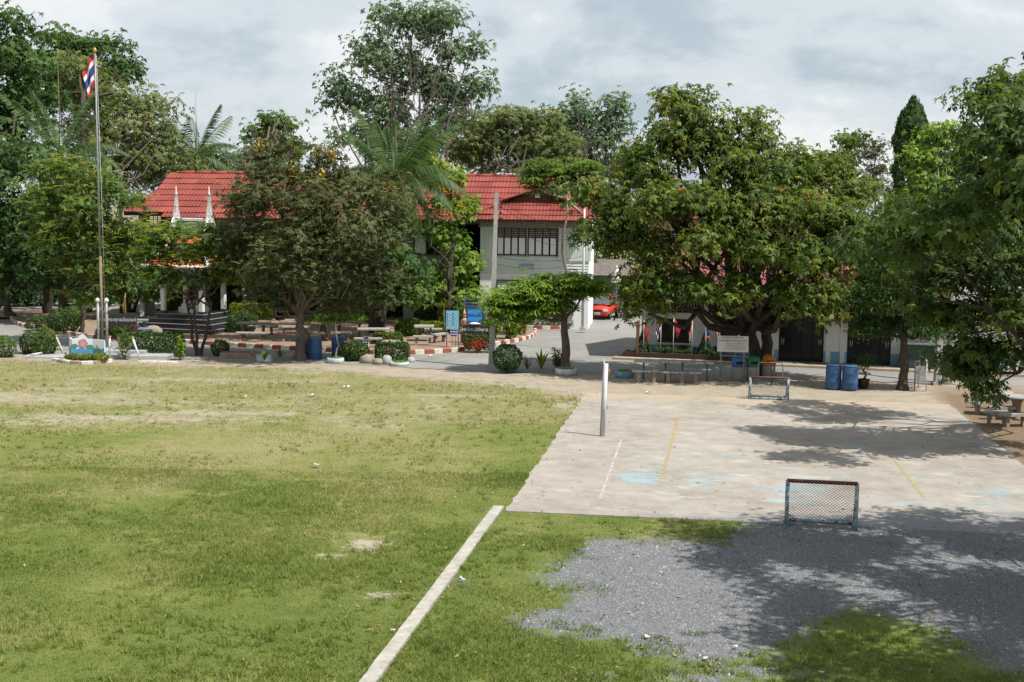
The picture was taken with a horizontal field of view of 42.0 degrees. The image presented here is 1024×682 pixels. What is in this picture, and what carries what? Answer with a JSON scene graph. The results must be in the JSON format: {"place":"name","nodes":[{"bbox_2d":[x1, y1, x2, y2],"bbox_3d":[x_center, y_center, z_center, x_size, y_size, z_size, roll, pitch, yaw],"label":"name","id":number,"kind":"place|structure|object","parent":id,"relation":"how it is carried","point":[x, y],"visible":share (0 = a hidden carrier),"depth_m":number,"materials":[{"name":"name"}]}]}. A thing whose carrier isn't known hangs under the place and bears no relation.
{"place":"outdoors","nodes":[
{"label":"outdoors","id":0,"kind":"place"},
{"bbox_2d":[0,308,533,349],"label":"garden ground","id":1,"kind":"structure","parent":0,"point":[90,322],"depth_m":67.40,"materials":[{"name":"beige soil"}]},
{"bbox_2d":[0,225,40,318],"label":"broadleaf tree","id":2,"kind":"object","parent":1,"relation":"on","point":[8,312],"visible":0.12,"depth_m":76.98,"materials":[{"name":"green plant"}]},
{"bbox_2d":[0,0,80,194],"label":"broadleaf tree","id":3,"kind":"object","parent":1,"relation":"on","point":[19,59],"visible":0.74,"depth_m":78.24,"materials":[{"name":"green plant"}]},
{"bbox_2d":[25,316,63,331],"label":"round shrub","id":4,"kind":"object","parent":1,"relation":"on","point":[37,323],"visible":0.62,"depth_m":67.70,"materials":[{"name":"green plant"}]},
{"bbox_2d":[0,125,118,313],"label":"broadleaf tree","id":5,"kind":"object","parent":1,"relation":"on","point":[44,282],"visible":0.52,"depth_m":71.19,"materials":[{"name":"green plant"}]},
{"bbox_2d":[46,306,79,331],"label":"round shrub","id":6,"kind":"object","parent":1,"relation":"on","point":[72,324],"visible":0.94,"depth_m":66.55,"materials":[{"name":"green plant"}]},
{"bbox_2d":[0,79,128,317],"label":"feather palm","id":7,"kind":"object","parent":1,"relation":"on","point":[81,150],"visible":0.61,"depth_m":73.17,"materials":[{"name":"green plant"}]},
{"bbox_2d":[2,139,162,332],"bbox_3d":[-19.584,-4.463,61.507,7.483,9.623,6.081,4,7,28],"label":"senna tree","id":8,"kind":"object","parent":1,"relation":"on","point":[83,232],"visible":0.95,"depth_m":60.72,"materials":[{"name":"green plant"}]},
{"bbox_2d":[99,313,139,335],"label":"name wall","id":9,"kind":"structure","parent":1,"relation":"on","point":[120,320],"depth_m":64.75,"materials":[{"name":"stone"}]},
{"bbox_2d":[66,224,191,311],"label":"broadleaf tree","id":10,"kind":"object","parent":1,"relation":"on","point":[131,291],"visible":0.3,"depth_m":73.62,"materials":[{"name":"green plant"}]},
{"bbox_2d":[130,189,249,334],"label":"pavilion","id":11,"kind":"structure","parent":1,"relation":"on","point":[170,321],"depth_m":67.62,"materials":[{"name":"white concrete"}]},
{"bbox_2d":[225,310,258,331],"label":"round shrub","id":12,"kind":"object","parent":1,"relation":"on","point":[230,323],"visible":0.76,"depth_m":67.06,"materials":[{"name":"green plant"}]},
{"bbox_2d":[228,301,273,319],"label":"lime hedge","id":13,"kind":"object","parent":1,"relation":"on","point":[232,308],"visible":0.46,"depth_m":74.46,"materials":[{"name":"green plant"}]},
{"bbox_2d":[167,289,427,317],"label":"tall hedge","id":14,"kind":"object","parent":1,"relation":"on","point":[215,297],"visible":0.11,"depth_m":77.44,"materials":[{"name":"green plant"}]},
{"bbox_2d":[204,212,437,340],"bbox_3d":[-9.085,-2.975,63.633,11.095,6.464,4.616,1,6,0],"label":"garden tree","id":15,"kind":"object","parent":1,"relation":"on","point":[413,264],"visible":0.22,"depth_m":63.38,"materials":[{"name":"green plant"}]},
{"bbox_2d":[322,250,446,309],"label":"garden tree","id":16,"kind":"object","parent":1,"relation":"on","point":[418,293],"visible":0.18,"depth_m":65.60,"materials":[{"name":"green plant"}]},
{"bbox_2d":[340,105,467,332],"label":"oil palm","id":17,"kind":"object","parent":1,"relation":"on","point":[418,151],"visible":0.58,"depth_m":66.91,"materials":[{"name":"green plant"}]},
{"bbox_2d":[394,316,426,335],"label":"shade shrub","id":18,"kind":"object","parent":1,"relation":"on","point":[405,327],"visible":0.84,"depth_m":66.53,"materials":[{"name":"green plant"}]},
{"bbox_2d":[393,317,460,333],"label":"hedge","id":19,"kind":"object","parent":1,"relation":"on","point":[437,324],"visible":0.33,"depth_m":67.73,"materials":[{"name":"green plant"}]},
{"bbox_2d":[415,303,451,321],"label":"shade shrub","id":20,"kind":"object","parent":1,"relation":"on","point":[430,316],"visible":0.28,"depth_m":71.61,"materials":[{"name":"green plant"}]},
{"bbox_2d":[400,150,490,332],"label":"golden tree","id":21,"kind":"object","parent":1,"relation":"on","point":[466,260],"visible":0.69,"depth_m":70.70,"materials":[{"name":"green plant"}]},
{"bbox_2d":[446,310,458,346],"bbox_3d":[-2.750,-0.558,61.510,0.602,1.720,0.074,1,6,3],"label":"notice board","id":22,"kind":"object","parent":1,"relation":"on","point":[452,319],"visible":1,"depth_m":61.44,"materials":[{"name":"blue metal"}]},
{"bbox_2d":[435,295,484,329],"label":"shade shrub","id":23,"kind":"object","parent":1,"relation":"on","point":[440,313],"visible":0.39,"depth_m":70.17,"materials":[{"name":"green plant"}]},
{"bbox_2d":[460,322,486,343],"bbox_3d":[-1.783,-0.325,62.687,1.335,1.100,0.468,1,6,5],"label":"granite sign","id":24,"kind":"object","parent":1,"relation":"on","point":[473,328],"visible":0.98,"depth_m":62.59,"materials":[{"name":"grey stone"}]},
{"bbox_2d":[466,307,483,324],"bbox_3d":[-1.758,-0.742,63.305,0.869,1.745,0.105,1,6,5],"label":"bright blue sign","id":25,"kind":"object","parent":1,"relation":"on","point":[472,314],"visible":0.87,"depth_m":63.22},
{"bbox_2d":[0,358,1023,681],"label":"lawn","id":26,"kind":"structure","parent":0,"point":[186,433],"depth_m":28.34,"materials":[{"name":"green plant"}]},
{"bbox_2d":[359,505,503,681],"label":"kerb strip","id":27,"kind":"object","parent":26,"relation":"on","point":[395,644],"visible":0.84,"depth_m":22.30,"materials":[{"name":"concrete"}]},
{"bbox_2d":[5,381,1019,681],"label":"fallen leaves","id":28,"kind":"object","parent":26,"relation":"on","point":[603,571],"visible":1,"depth_m":24.34,"materials":[{"name":"brown plant"}]},
{"bbox_2d":[0,354,1023,597],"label":"sandy ground","id":29,"kind":"structure","parent":0,"point":[1010,440],"depth_m":49.75,"materials":[{"name":"beige sand"}]},
{"bbox_2d":[0,334,18,357],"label":"round shrub","id":30,"kind":"object","parent":29,"relation":"on","point":[4,340],"visible":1,"depth_m":56.65,"materials":[{"name":"green plant"}]},
{"bbox_2d":[13,329,40,353],"bbox_3d":[-21.011,0.065,58.099,1.433,1.140,1.368,1,6,0],"label":"potted shrub","id":31,"kind":"object","parent":29,"relation":"on","point":[26,347],"visible":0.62,"depth_m":57.90,"materials":[{"name":"green plant"}]},
{"bbox_2d":[27,325,64,353],"bbox_3d":[-20.050,0.084,57.341,1.733,1.557,1.540,1,6,0],"label":"round shrub","id":32,"kind":"object","parent":29,"relation":"on","point":[44,348],"visible":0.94,"depth_m":57.12,"materials":[{"name":"green plant"}]},
{"bbox_2d":[52,358,112,364],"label":"kerb","id":33,"kind":"structure","parent":29,"relation":"on","point":[65,361],"depth_m":54.75,"materials":[{"name":"white concrete"}]},
{"bbox_2d":[69,334,104,360],"bbox_3d":[-17.791,0.267,55.653,1.649,1.120,0.348,2,6,10],"label":"painted screen","id":34,"kind":"object","parent":29,"relation":"on","point":[81,343],"visible":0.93,"depth_m":55.64,"materials":[{"name":"paint"}]},
{"bbox_2d":[93,47,108,346],"bbox_3d":[-17.858,-5.988,57.820,0.580,13.263,0.200,1,6,0],"label":"flagpole","id":35,"kind":"object","parent":29,"relation":"on","point":[100,300],"visible":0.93,"depth_m":58.04,"materials":[{"name":"grey metal"}]},
{"bbox_2d":[82,54,94,96],"bbox_3d":[-18.183,-11.325,57.251,0.506,2.014,0.197,1,6,0],"label":"national flag","id":36,"kind":"object","parent":35,"relation":"attached to","point":[88,75],"visible":1,"depth_m":57.23,"materials":[{"name":"multicoloured fabric"}]},
{"bbox_2d":[117,330,185,355],"bbox_3d":[-15.667,0.085,58.025,2.912,1.229,1.365,1,6,0],"label":"box hedge","id":37,"kind":"object","parent":29,"relation":"on","point":[166,342],"visible":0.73,"depth_m":57.55,"materials":[{"name":"green plant"}]},
{"bbox_2d":[108,217,270,355],"bbox_3d":[-14.045,-2.351,58.553,7.342,6.098,3.689,1,6,0],"label":"senna tree","id":38,"kind":"object","parent":29,"relation":"on","point":[211,274],"visible":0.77,"depth_m":57.90,"materials":[{"name":"green plant"}]},
{"bbox_2d":[210,337,229,355],"bbox_3d":[-12.737,0.273,58.140,0.874,0.888,0.869,1,6,0],"label":"topiary ball","id":39,"kind":"object","parent":29,"relation":"on","point":[214,346],"visible":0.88,"depth_m":57.98,"materials":[{"name":"green plant"}]},
{"bbox_2d":[200,118,437,360],"bbox_3d":[-8.471,-4.093,55.849,10.531,10.281,7.202,1,6,0],"label":"flame tree","id":40,"kind":"object","parent":29,"relation":"on","point":[275,270],"visible":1,"depth_m":56.08,"materials":[{"name":"green plant"}]},
{"bbox_2d":[327,356,343,363],"bbox_3d":[-7.438,0.779,56.175,0.734,0.326,0.734,1,6,0],"label":"tyre planter","id":41,"kind":"object","parent":29,"relation":"on","point":[337,360],"visible":0.99,"depth_m":55.88,"materials":[{"name":"rubber"}]},
{"bbox_2d":[294,311,368,357],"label":"layered tree","id":42,"kind":"object","parent":41,"relation":"in","point":[345,317],"visible":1,"depth_m":56.81,"materials":[{"name":"green plant"}]},
{"bbox_2d":[338,339,369,360],"bbox_3d":[-6.734,0.432,56.956,1.487,1.011,1.350,-2,6,-21],"label":"round shrub","id":43,"kind":"object","parent":29,"relation":"on","point":[355,346],"visible":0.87,"depth_m":56.67,"materials":[{"name":"green plant"}]},
{"bbox_2d":[373,339,410,360],"bbox_3d":[-5.146,0.408,57.007,1.629,1.051,1.273,1,6,0],"label":"box hedge","id":44,"kind":"object","parent":29,"relation":"on","point":[382,347],"visible":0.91,"depth_m":56.56,"materials":[{"name":"green plant"}]},
{"bbox_2d":[488,193,501,367],"bbox_3d":[-0.692,-2.404,54.832,0.508,7.343,0.250,1,6,0],"label":"utility pole","id":45,"kind":"object","parent":29,"relation":"on","point":[492,328],"visible":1,"depth_m":54.67,"materials":[{"name":"concrete"}]},
{"bbox_2d":[492,343,523,371],"bbox_3d":[-0.151,0.638,53.519,1.314,1.204,1.231,1,6,0],"label":"topiary ball","id":46,"kind":"object","parent":29,"relation":"on","point":[499,356],"visible":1,"depth_m":53.20,"materials":[{"name":"green plant"}]},
{"bbox_2d":[634,359,713,380],"bbox_3d":[6.265,1.148,51.781,3.050,0.775,0.620,1,6,6],"label":"long table","id":47,"kind":"object","parent":29,"relation":"on","point":[644,361],"visible":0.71,"depth_m":51.60,"materials":[{"name":"concrete"}]},
{"bbox_2d":[662,371,701,382],"bbox_3d":[6.498,1.390,51.042,1.500,0.450,0.320,1,6,6],"label":"long bench","id":48,"kind":"object","parent":29,"relation":"on","point":[695,373],"visible":1,"depth_m":50.91,"materials":[{"name":"concrete"}]},
{"bbox_2d":[548,82,891,375],"bbox_3d":[8.130,-4.229,51.807,13.457,11.929,7.765,1,6,0],"label":"mango tree","id":49,"kind":"object","parent":29,"relation":"on","point":[750,304],"visible":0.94,"depth_m":51.16,"materials":[{"name":"green plant"}]},
{"bbox_2d":[717,336,748,382],"bbox_3d":[8.534,0.687,51.626,1.190,1.780,0.726,2,6,8],"label":"wheeled notice board","id":50,"kind":"object","parent":29,"relation":"on","point":[732,343],"visible":1,"depth_m":51.54,"materials":[{"name":"metal"}]},
{"bbox_2d":[732,355,745,380],"bbox_3d":[8.835,1.054,52.006,0.550,0.980,0.548,1,6,0],"label":"sorting bin","id":51,"kind":"object","parent":29,"relation":"on","point":[737,374],"visible":0.95,"depth_m":51.80,"materials":[{"name":"plastic"}]},
{"bbox_2d":[746,355,759,380],"bbox_3d":[9.407,1.055,52.059,0.550,0.980,0.548,1,6,0],"label":"sorting bin","id":52,"kind":"object","parent":29,"relation":"on","point":[752,362],"visible":0.85,"depth_m":51.85,"materials":[{"name":"green plastic"}]},
{"bbox_2d":[505,393,1023,533],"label":"court","id":53,"kind":"object","parent":29,"relation":"on","point":[908,481],"visible":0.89,"depth_m":34.95,"materials":[{"name":"concrete"}]},
{"bbox_2d":[600,359,609,436],"bbox_3d":[2.704,1.658,38.811,0.260,2.303,0.124,1,6,0],"label":"net post","id":54,"kind":"object","parent":53,"relation":"on","point":[604,399],"visible":1,"depth_m":38.77,"materials":[{"name":"white metal"}]},
{"bbox_2d":[748,376,789,399],"bbox_3d":[9.061,1.624,47.131,1.394,0.840,0.826,1,6,6],"label":"goal","id":55,"kind":"object","parent":53,"relation":"on","point":[762,396],"visible":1,"depth_m":46.83,"materials":[{"name":"paint"}]},
{"bbox_2d":[762,355,775,379],"bbox_3d":[10.106,1.025,52.444,0.550,0.980,0.548,1,6,0],"label":"sorting bin","id":56,"kind":"object","parent":29,"relation":"on","point":[766,369],"visible":0.88,"depth_m":52.24,"materials":[{"name":"grey plastic"}]},
{"bbox_2d":[825,363,841,388],"bbox_3d":[12.063,1.327,50.027,0.600,0.915,0.600,-2,6,-24],"label":"plastic drum","id":57,"kind":"object","parent":29,"relation":"on","point":[833,376],"visible":1,"depth_m":49.79,"materials":[{"name":"plastic"}]},
{"bbox_2d":[842,364,858,390],"bbox_3d":[12.623,1.359,49.787,0.600,0.915,0.600,6,8,44],"label":"plastic drum","id":58,"kind":"object","parent":29,"relation":"on","point":[849,377],"visible":1,"depth_m":49.55,"materials":[{"name":"plastic"}]},
{"bbox_2d":[854,352,882,387],"bbox_3d":[13.387,1.086,50.339,1.263,1.364,1.101,1,6,0],"label":"bonsai pot","id":59,"kind":"object","parent":29,"relation":"on","point":[863,382],"visible":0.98,"depth_m":50.19,"materials":[{"name":"brown plant"}]},
{"bbox_2d":[840,254,959,390],"bbox_3d":[14.558,-0.799,49.625,4.730,5.522,3.587,1,6,0],"label":"broadleaf tree","id":60,"kind":"object","parent":29,"relation":"on","point":[883,324],"visible":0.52,"depth_m":49.66,"materials":[{"name":"green plant"}]},
{"bbox_2d":[908,354,927,390],"bbox_3d":[15.147,1.180,49.870,0.500,1.318,0.685,0,6,-9],"label":"metal rack","id":61,"kind":"object","parent":29,"relation":"on","point":[920,374],"visible":0.81,"depth_m":49.55,"materials":[{"name":"white metal"}]},
{"bbox_2d":[864,119,984,384],"bbox_3d":[17.076,-3.886,55.189,4.996,10.600,6.884,5,7,36],"label":"feathery tree","id":62,"kind":"object","parent":29,"relation":"on","point":[932,158],"visible":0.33,"depth_m":55.05,"materials":[{"name":"green plant"}]},
{"bbox_2d":[863,61,1023,409],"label":"broadleaf tree","id":63,"kind":"object","parent":29,"relation":"on","point":[964,358],"visible":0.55,"depth_m":36.05,"materials":[{"name":"green plant"}]},
{"bbox_2d":[1004,394,1023,419],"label":"round table","id":64,"kind":"object","parent":29,"relation":"on","point":[1017,400],"visible":0.65,"depth_m":42.98,"materials":[{"name":"concrete"}]},
{"bbox_2d":[0,271,1023,386],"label":"road","id":65,"kind":"structure","parent":0,"point":[597,342],"depth_m":58.96,"materials":[{"name":"concrete"}]},
{"bbox_2d":[0,272,120,306],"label":"undergrowth","id":66,"kind":"object","parent":65,"relation":"on","point":[29,298],"visible":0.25,"depth_m":83.47,"materials":[{"name":"green plant"}]},
{"bbox_2d":[32,39,215,313],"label":"acacia tree","id":67,"kind":"object","parent":65,"relation":"on","point":[142,164],"visible":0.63,"depth_m":85.20,"materials":[{"name":"green plant"}]},
{"bbox_2d":[105,347,178,359],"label":"stepped platform","id":68,"kind":"structure","parent":65,"relation":"on","point":[144,354],"depth_m":56.98,"materials":[{"name":"grey concrete"}]},
{"bbox_2d":[151,90,237,170],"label":"feather palm","id":69,"kind":"object","parent":65,"relation":"on","point":[205,138],"visible":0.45,"depth_m":88.95,"materials":[{"name":"green plant"}]},
{"bbox_2d":[220,351,268,358],"bbox_3d":[-11.547,0.602,57.502,2.000,0.270,0.600,1,6,-1],"label":"stone planter","id":70,"kind":"object","parent":65,"relation":"on","point":[236,354],"visible":0.7,"depth_m":57.21,"materials":[{"name":"grey stone"}]},
{"bbox_2d":[203,133,306,171],"bbox_3d":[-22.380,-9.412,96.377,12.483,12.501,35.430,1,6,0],"label":"broadleaf tree","id":71,"kind":"object","parent":65,"relation":"on","point":[231,164],"visible":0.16,"depth_m":109.82,"materials":[{"name":"green plant"}]},
{"bbox_2d":[10,316,536,353],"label":"kerb","id":72,"kind":"structure","parent":65,"relation":"on","point":[326,349],"depth_m":61.85,"materials":[{"name":"white concrete"}]},
{"bbox_2d":[308,337,321,359],"bbox_3d":[-8.473,0.326,57.396,0.600,0.915,0.600,1,6,0],"label":"plastic drum","id":73,"kind":"object","parent":65,"relation":"on","point":[314,348],"visible":1,"depth_m":57.16,"materials":[{"name":"plastic"}]},
{"bbox_2d":[123,170,596,319],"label":"school building","id":74,"kind":"structure","parent":65,"relation":"on","point":[193,187],"depth_m":76.18,"materials":[{"name":"red tile"}]},
{"bbox_2d":[413,234,449,254],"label":"window","id":75,"kind":"structure","parent":74,"relation":"in","point":[422,246],"depth_m":74.99,"materials":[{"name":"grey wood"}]},
{"bbox_2d":[305,0,500,172],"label":"airy tree","id":76,"kind":"object","parent":65,"relation":"on","point":[439,85],"visible":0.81,"depth_m":92.78,"materials":[{"name":"green plant"}]},
{"bbox_2d":[463,333,488,353],"bbox_3d":[-1.536,0.081,60.733,1.422,0.896,1.196,1,6,0],"label":"flowering hedge","id":77,"kind":"object","parent":65,"relation":"on","point":[478,344],"visible":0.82,"depth_m":60.44,"materials":[{"name":"red plant"}]},
{"bbox_2d":[437,100,587,173],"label":"acacia tree","id":78,"kind":"object","parent":65,"relation":"on","point":[487,140],"visible":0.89,"depth_m":90.10,"materials":[{"name":"green plant"}]},
{"bbox_2d":[462,190,593,329],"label":"white wing","id":79,"kind":"structure","parent":65,"relation":"on","point":[515,244],"depth_m":72.57,"materials":[{"name":"white paint"}]},
{"bbox_2d":[497,227,526,255],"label":"window","id":80,"kind":"structure","parent":79,"relation":"in","point":[501,232],"depth_m":72.59,"materials":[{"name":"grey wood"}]},
{"bbox_2d":[528,226,557,256],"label":"window","id":81,"kind":"structure","parent":79,"relation":"in","point":[545,239],"depth_m":72.40,"materials":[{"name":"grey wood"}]},
{"bbox_2d":[473,267,614,366],"bbox_3d":[1.320,-0.786,53.587,6.004,4.349,3.086,1,6,0],"label":"umbrella tree","id":82,"kind":"object","parent":65,"relation":"on","point":[541,297],"visible":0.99,"depth_m":53.03,"materials":[{"name":"green plant"}]},
{"bbox_2d":[513,157,610,325],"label":"umbrella tree","id":83,"kind":"object","parent":65,"relation":"on","point":[549,169],"visible":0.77,"depth_m":65.16,"materials":[{"name":"green plant"}]},
{"bbox_2d":[593,294,618,319],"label":"parked car","id":84,"kind":"object","parent":65,"relation":"on","point":[602,307],"visible":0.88,"depth_m":79.53,"materials":[{"name":"red paint"}]},
{"bbox_2d":[593,259,629,303],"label":"grey shed","id":85,"kind":"structure","parent":65,"relation":"on","point":[604,268],"depth_m":83.83,"materials":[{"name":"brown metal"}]},
{"bbox_2d":[631,244,1022,369],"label":"building","id":86,"kind":"structure","parent":65,"relation":"on","point":[791,342],"depth_m":58.02,"materials":[{"name":"white paint"}]},
{"bbox_2d":[656,319,691,344],"bbox_3d":[7.236,-0.425,59.405,1.630,1.115,0.225,2,6,15],"label":"window","id":87,"kind":"structure","parent":86,"relation":"in","point":[666,329],"depth_m":59.48,"materials":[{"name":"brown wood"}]},
{"bbox_2d":[778,320,823,361],"bbox_3d":[12.581,-0.021,57.975,1.910,1.960,0.144,2,6,15],"label":"door","id":88,"kind":"structure","parent":86,"relation":"in","point":[809,341],"depth_m":58.03,"materials":[{"name":"black metal"}]},
{"bbox_2d":[847,322,890,364],"bbox_3d":[15.326,0.090,57.218,1.810,1.960,0.144,2,6,15],"label":"door","id":89,"kind":"structure","parent":86,"relation":"in","point":[863,347],"depth_m":57.29,"materials":[{"name":"black metal"}]},
{"bbox_2d":[810,127,875,183],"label":"broadleaf tree","id":90,"kind":"object","parent":65,"relation":"on","point":[850,142],"visible":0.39,"depth_m":82.51,"materials":[{"name":"green plant"}]},
{"bbox_2d":[831,133,893,226],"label":"dry tree","id":91,"kind":"object","parent":65,"relation":"on","point":[875,170],"visible":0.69,"depth_m":81.08,"materials":[{"name":"green plant"}]},
{"bbox_2d":[906,342,946,367],"bbox_3d":[17.422,0.661,56.053,2.100,1.150,0.620,2,6,15],"label":"steel counter","id":92,"kind":"object","parent":65,"relation":"on","point":[913,348],"visible":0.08,"depth_m":55.94,"materials":[{"name":"grey metal"}]},
{"bbox_2d":[0,0,1023,215],"label":"sky","id":93,"kind":"structure","parent":0,"point":[826,66],"materials":[{"name":"white"}]},
{"bbox_2d":[7,206,1021,270],"bbox_3d":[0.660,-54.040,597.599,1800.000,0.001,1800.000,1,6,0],"label":"ground","id":94,"kind":"structure","parent":0,"point":[135,218],"depth_m":510.76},
{"bbox_2d":[0,20,148,311],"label":"broadleaf tree","id":95,"kind":"object","parent":94,"relation":"on","point":[121,62],"visible":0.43,"depth_m":93.52,"materials":[{"name":"green plant"}]},
{"bbox_2d":[162,142,236,170],"bbox_3d":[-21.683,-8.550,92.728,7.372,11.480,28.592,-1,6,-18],"label":"broadleaf tree","id":96,"kind":"object","parent":94,"relation":"on","point":[209,165],"visible":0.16,"depth_m":102.50,"materials":[{"name":"green plant"}]},
{"bbox_2d":[229,109,314,170],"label":"broadleaf tree","id":97,"kind":"object","parent":94,"relation":"on","point":[268,121],"visible":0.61,"depth_m":90.56,"materials":[{"name":"green plant"}]},
{"bbox_2d":[542,82,659,278],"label":"airy tree","id":98,"kind":"object","parent":94,"relation":"on","point":[588,118],"visible":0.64,"depth_m":98.10,"materials":[{"name":"green plant"}]},
{"bbox_2d":[594,211,887,274],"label":"undergrowth","id":99,"kind":"object","parent":94,"relation":"on","point":[597,256],"visible":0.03,"depth_m":104.91,"materials":[{"name":"green plant"}]},
{"bbox_2d":[612,356,1023,376],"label":"low wall","id":100,"kind":"structure","parent":94,"relation":"on","point":[788,365],"depth_m":56.44,"materials":[{"name":"beige concrete"}]},
{"bbox_2d":[888,94,930,195],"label":"mast tree","id":101,"kind":"object","parent":94,"relation":"on","point":[912,114],"visible":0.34,"depth_m":74.70,"materials":[{"name":"green plant"}]},
{"bbox_2d":[826,51,1023,344],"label":"broadleaf tree","id":102,"kind":"object","parent":94,"relation":"on","point":[999,192],"visible":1,"depth_m":23.07,"materials":[{"name":"green plant"}]},
{"bbox_2d":[644,188,825,243],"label":"block","id":103,"kind":"structure","parent":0,"point":[694,220],"depth_m":90.54,"materials":[{"name":"tile"}]},
{"bbox_2d":[452,518,1023,681],"bbox_3d":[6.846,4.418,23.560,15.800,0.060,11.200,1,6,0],"label":"gravel yard","id":104,"kind":"structure","parent":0,"point":[922,545],"depth_m":23.58,"materials":[{"name":"grey gravel"}]},
{"bbox_2d":[784,478,858,530],"bbox_3d":[6.529,3.400,28.179,1.503,1.040,0.626,2,6,10],"label":"goal","id":105,"kind":"object","parent":104,"relation":"on","point":[854,522],"visible":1,"depth_m":28.15,"materials":[{"name":"paint"}]},
{"bbox_2d":[616,354,1023,373],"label":"pavement","id":106,"kind":"structure","parent":0,"point":[825,363],"depth_m":57.20,"materials":[{"name":"grey concrete"}]},
{"bbox_2d":[623,349,748,360],"bbox_3d":[7.933,0.677,58.555,6.000,0.280,1.160,2,6,15],"label":"planting bed","id":107,"kind":"object","parent":106,"relation":"on","point":[655,354],"visible":0.55,"depth_m":58.24,"materials":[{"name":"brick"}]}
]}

